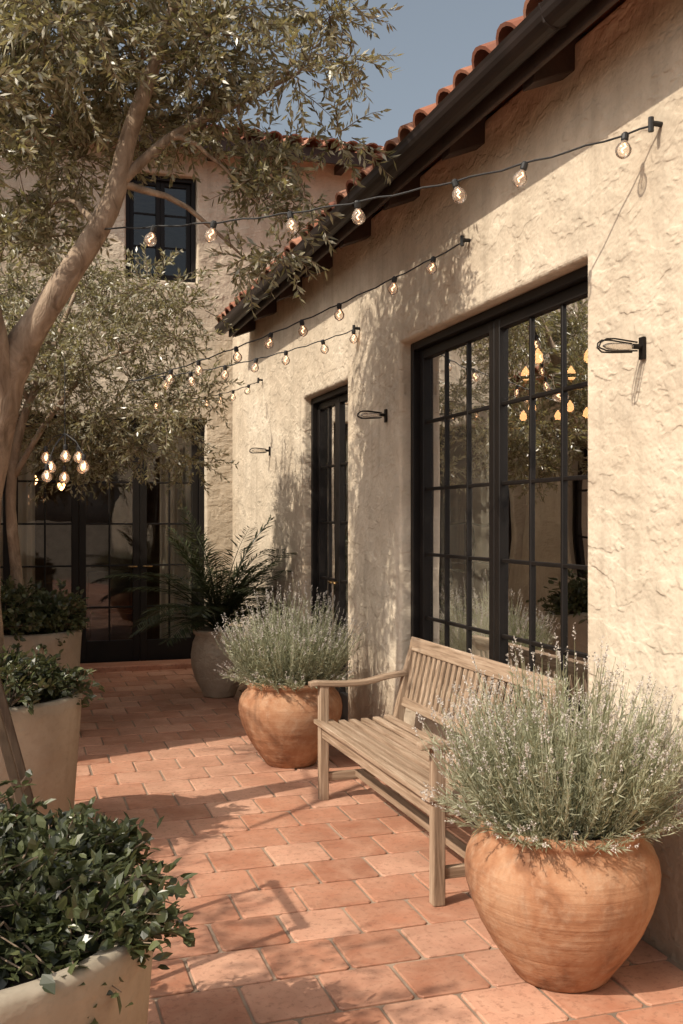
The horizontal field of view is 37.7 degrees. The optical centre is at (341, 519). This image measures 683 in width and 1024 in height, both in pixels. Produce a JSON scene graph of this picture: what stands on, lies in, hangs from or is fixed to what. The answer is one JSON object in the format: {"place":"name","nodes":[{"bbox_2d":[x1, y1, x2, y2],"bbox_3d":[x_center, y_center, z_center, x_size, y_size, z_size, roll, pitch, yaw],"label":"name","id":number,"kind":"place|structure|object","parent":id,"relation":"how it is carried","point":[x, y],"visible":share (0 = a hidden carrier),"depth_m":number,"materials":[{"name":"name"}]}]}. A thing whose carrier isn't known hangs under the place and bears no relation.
{"place":"outdoors","nodes":[
{"label":"outdoors","id":0,"kind":"place"},
{"bbox_2d":[0,678,37,822],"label":"wooden deck chair","id":1,"kind":"object","parent":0,"point":[12,756],"visible":0.22,"depth_m":3.42,"materials":[{"name":"brown wood"}]},
{"bbox_2d":[35,186,185,629],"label":"room walls","id":2,"kind":"structure","parent":0,"point":[58,537],"depth_m":13.53,"materials":[{"name":"paint"}]},
{"bbox_2d":[35,476,64,489],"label":"pendant bulbs","id":3,"kind":"object","parent":2,"relation":"hanging from","point":[61,488],"visible":0.23,"depth_m":11.44,"materials":[{"name":"white glass"}]},
{"bbox_2d":[0,427,190,637],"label":"curtains","id":4,"kind":"object","parent":2,"relation":"attached to","point":[26,508],"visible":0.2,"depth_m":10.88,"materials":[{"name":"fabric"}]},
{"bbox_2d":[86,628,159,640],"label":"room floor","id":5,"kind":"structure","parent":0,"point":[153,633],"depth_m":13.22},
{"bbox_2d":[35,570,131,640],"bbox_3d":[-3.326,1.050,11.949,2.138,0.900,0.990,0,0,17],"label":"interior furniture","id":6,"kind":"object","parent":5,"relation":"on","point":[120,618],"visible":0.37,"depth_m":11.72,"materials":[{"name":"brown wood"}]},
{"bbox_2d":[0,0,524,145],"label":"sky","id":7,"kind":"structure","parent":0,"point":[437,39],"materials":[{"name":"blue"}]},
{"bbox_2d":[74,668,682,1023],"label":"patio","id":8,"kind":"structure","parent":0,"point":[302,902],"depth_m":3.99,"materials":[{"name":"tile"}]},
{"bbox_2d":[0,691,82,825],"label":"concrete planter","id":9,"kind":"object","parent":8,"relation":"on","point":[47,732],"visible":0.41,"depth_m":4.39,"materials":[{"name":"concrete"}]},
{"bbox_2d":[0,643,104,714],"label":"leafy shrub","id":10,"kind":"object","parent":9,"relation":"in","point":[36,679],"visible":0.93,"depth_m":4.44,"materials":[{"name":"green plant"}]},
{"bbox_2d":[0,0,403,656],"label":"olive tree","id":11,"kind":"object","parent":9,"relation":"in","point":[72,52],"visible":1,"depth_m":4.67,"materials":[{"name":"green plant"}]},
{"bbox_2d":[4,629,81,680],"bbox_3d":[-2.216,1.130,6.956,0.798,0.740,0.802,0,0,-18],"label":"concrete planter","id":12,"kind":"object","parent":8,"relation":"on","point":[70,653],"visible":0.3,"depth_m":6.70,"materials":[{"name":"concrete"}]},
{"bbox_2d":[1,575,93,651],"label":"leafy shrub","id":13,"kind":"object","parent":12,"relation":"in","point":[23,613],"visible":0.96,"depth_m":6.74,"materials":[{"name":"green plant"}]},
{"bbox_2d":[0,217,244,634],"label":"olive tree","id":14,"kind":"object","parent":12,"relation":"in","point":[52,365],"visible":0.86,"depth_m":6.97,"materials":[{"name":"green plant"}]},
{"bbox_2d":[41,358,88,483],"bbox_3d":[-1.660,-0.596,6.000,0.273,0.749,0.274,0,0,-18],"label":"hanging bulb cluster","id":15,"kind":"object","parent":14,"relation":"hanging from","point":[82,458],"visible":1,"depth_m":6.00,"materials":[{"name":"glass"}]},
{"bbox_2d":[0,869,153,1023],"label":"concrete planter","id":16,"kind":"object","parent":8,"relation":"on","point":[24,1000],"visible":0.3,"depth_m":2.02,"materials":[{"name":"concrete"}]},
{"bbox_2d":[0,769,197,1023],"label":"leafy shrub","id":17,"kind":"object","parent":16,"relation":"in","point":[59,885],"visible":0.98,"depth_m":2.23,"materials":[{"name":"green plant"}]},
{"bbox_2d":[80,659,191,673],"bbox_3d":[-2.634,1.488,9.908,2.650,0.085,0.318,0,0,-18],"label":"door step","id":18,"kind":"object","parent":8,"relation":"on","point":[132,666],"depth_m":10.00,"materials":[{"name":"tile"}]},
{"bbox_2d":[191,626,244,697],"bbox_3d":[-1.044,1.212,8.540,0.481,0.575,0.479,0,0,-18],"label":"stone pot","id":19,"kind":"object","parent":8,"relation":"on","point":[207,654],"visible":0.63,"depth_m":8.35,"materials":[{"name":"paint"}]},
{"bbox_2d":[103,506,295,646],"bbox_3d":[-1.194,0.470,8.476,1.637,1.203,1.872,0,0,-18],"label":"palm plant","id":20,"kind":"object","parent":19,"relation":"in","point":[233,599],"visible":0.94,"depth_m":8.40,"materials":[{"name":"green plant"}]},
{"bbox_2d":[238,678,341,768],"bbox_3d":[-0.314,1.240,6.169,0.641,0.521,0.631,0,0,-18],"label":"terracotta pot","id":21,"kind":"object","parent":8,"relation":"on","point":[281,728],"visible":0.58,"depth_m":5.92,"materials":[{"name":"ceramic"}]},
{"bbox_2d":[213,572,367,692],"bbox_3d":[-0.302,0.681,6.166,0.959,0.720,0.954,0,0,-18],"label":"lavender plant","id":22,"kind":"object","parent":21,"relation":"on","point":[273,659],"visible":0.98,"depth_m":6.01,"materials":[{"name":"green plant"}]},
{"bbox_2d":[308,637,565,906],"bbox_3d":[0.367,1.074,4.708,0.644,0.855,1.605,0,0,-18],"label":"garden bench","id":23,"kind":"object","parent":8,"relation":"on","point":[396,761],"visible":0.65,"depth_m":4.83,"materials":[{"name":"brown wood"}]},
{"bbox_2d":[464,810,660,992],"bbox_3d":[0.728,1.240,3.311,0.631,0.521,0.641,0,0,-18],"label":"terracotta pot","id":24,"kind":"object","parent":8,"relation":"on","point":[559,919],"visible":0.66,"depth_m":3.07,"materials":[{"name":"ceramic"}]},
{"bbox_2d":[412,622,682,855],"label":"lavender plant","id":25,"kind":"object","parent":24,"relation":"on","point":[599,788],"visible":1,"depth_m":3.14,"materials":[{"name":"green plant"}]},
{"label":"ground","id":26,"kind":"structure","parent":0,"visible":0},
{"bbox_2d":[0,127,362,625],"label":"facade wall","id":27,"kind":"structure","parent":26,"relation":"on","point":[218,512],"depth_m":10.48,"materials":[{"name":"paint"}]},
{"bbox_2d":[0,174,203,663],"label":"window frames","id":28,"kind":"structure","parent":27,"relation":"attached to","point":[139,646],"depth_m":10.38,"materials":[{"name":"black metal"}]},
{"bbox_3d":[-3.116,-4.598,11.981,13.400,1.516,4.480,0,0,-18],"label":"roof deck","id":29,"kind":"object","parent":27,"relation":"on","visible":0},
{"bbox_2d":[0,112,371,175],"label":"rafter tails","id":30,"kind":"object","parent":29,"relation":"attached to","point":[339,169],"visible":0.12,"depth_m":10.52,"materials":[{"name":"brown wood"}]},
{"bbox_2d":[4,105,383,154],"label":"roof tiles","id":31,"kind":"object","parent":29,"relation":"on","point":[304,141],"visible":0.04,"depth_m":10.56,"materials":[{"name":"ceramic"}]},
{"bbox_2d":[233,0,682,966],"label":"wing wall","id":32,"kind":"structure","parent":26,"relation":"on","point":[607,216],"depth_m":4.28,"materials":[{"name":"paint"}]},
{"bbox_2d":[127,378,262,410],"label":"string lights","id":33,"kind":"object","parent":32,"relation":"attached to","point":[247,386],"visible":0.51,"depth_m":8.63,"materials":[{"name":"rubber"}]},
{"bbox_2d":[129,325,359,389],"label":"string lights","id":34,"kind":"object","parent":32,"relation":"attached to","point":[322,341],"visible":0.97,"depth_m":6.59,"materials":[{"name":"rubber"}]},
{"bbox_2d":[249,447,270,455],"bbox_3d":[-0.728,-0.615,8.905,0.190,0.080,0.038,0,0,-18],"label":"wall lamp","id":35,"kind":"object","parent":32,"relation":"attached to","point":[267,450],"visible":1,"depth_m":8.91,"materials":[{"name":"black metal"}]},
{"bbox_2d":[134,235,470,383],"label":"string lights","id":36,"kind":"object","parent":32,"relation":"attached to","point":[463,240],"visible":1,"depth_m":5.58,"materials":[{"name":"rubber"}]},
{"bbox_2d":[357,409,386,422],"bbox_3d":[0.184,-0.635,6.067,0.190,0.080,0.038,0,0,-18],"label":"wall lamp","id":37,"kind":"object","parent":32,"relation":"attached to","point":[384,414],"visible":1,"depth_m":6.08,"materials":[{"name":"black metal"}]},
{"bbox_2d":[104,116,662,246],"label":"string lights","id":38,"kind":"object","parent":32,"relation":"attached to","point":[624,136],"visible":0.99,"depth_m":3.86,"materials":[{"name":"rubber"}]},
{"bbox_2d":[311,265,587,729],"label":"window frames","id":39,"kind":"structure","parent":32,"relation":"attached to","point":[493,323],"depth_m":5.28,"materials":[{"name":"black metal"}]},
{"bbox_2d":[327,581,337,584],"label":"door handles","id":40,"kind":"object","parent":39,"relation":"attached to","point":[333,582],"depth_m":7.36,"materials":[{"name":"gold metal"}]},
{"bbox_2d":[322,296,587,703],"bbox_3d":[0.454,0.164,5.973,0.004,2.203,3.950,0,0,-18],"label":"window glass","id":41,"kind":"object","parent":39,"relation":"in","point":[546,464],"visible":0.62,"depth_m":4.80,"materials":[{"name":"clear glass"}]},
{"bbox_2d":[335,0,625,246],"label":"roof deck","id":42,"kind":"structure","parent":32,"relation":"on","point":[608,12],"depth_m":4.52,"materials":[{"name":"brown wood"}]},
{"bbox_2d":[217,0,542,322],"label":"roof tiles","id":43,"kind":"object","parent":42,"relation":"on","point":[480,53],"visible":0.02,"depth_m":4.72,"materials":[{"name":"ceramic"}]},
{"bbox_2d":[214,0,591,334],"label":"gutter","id":44,"kind":"object","parent":43,"relation":"attached to","point":[542,23],"visible":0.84,"depth_m":4.42,"materials":[{"name":"brown metal"}]},
{"bbox_2d":[229,0,618,336],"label":"rafter tails","id":45,"kind":"object","parent":42,"relation":"attached to","point":[551,60],"visible":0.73,"depth_m":4.78,"materials":[{"name":"brown wood"}]},
{"bbox_2d":[596,336,645,359],"bbox_3d":[0.992,-0.615,3.554,0.190,0.080,0.038,0,0,-18],"label":"wall lamp","id":46,"kind":"object","parent":32,"relation":"attached to","point":[641,346],"visible":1,"depth_m":3.56,"materials":[{"name":"black metal"}]}
]}

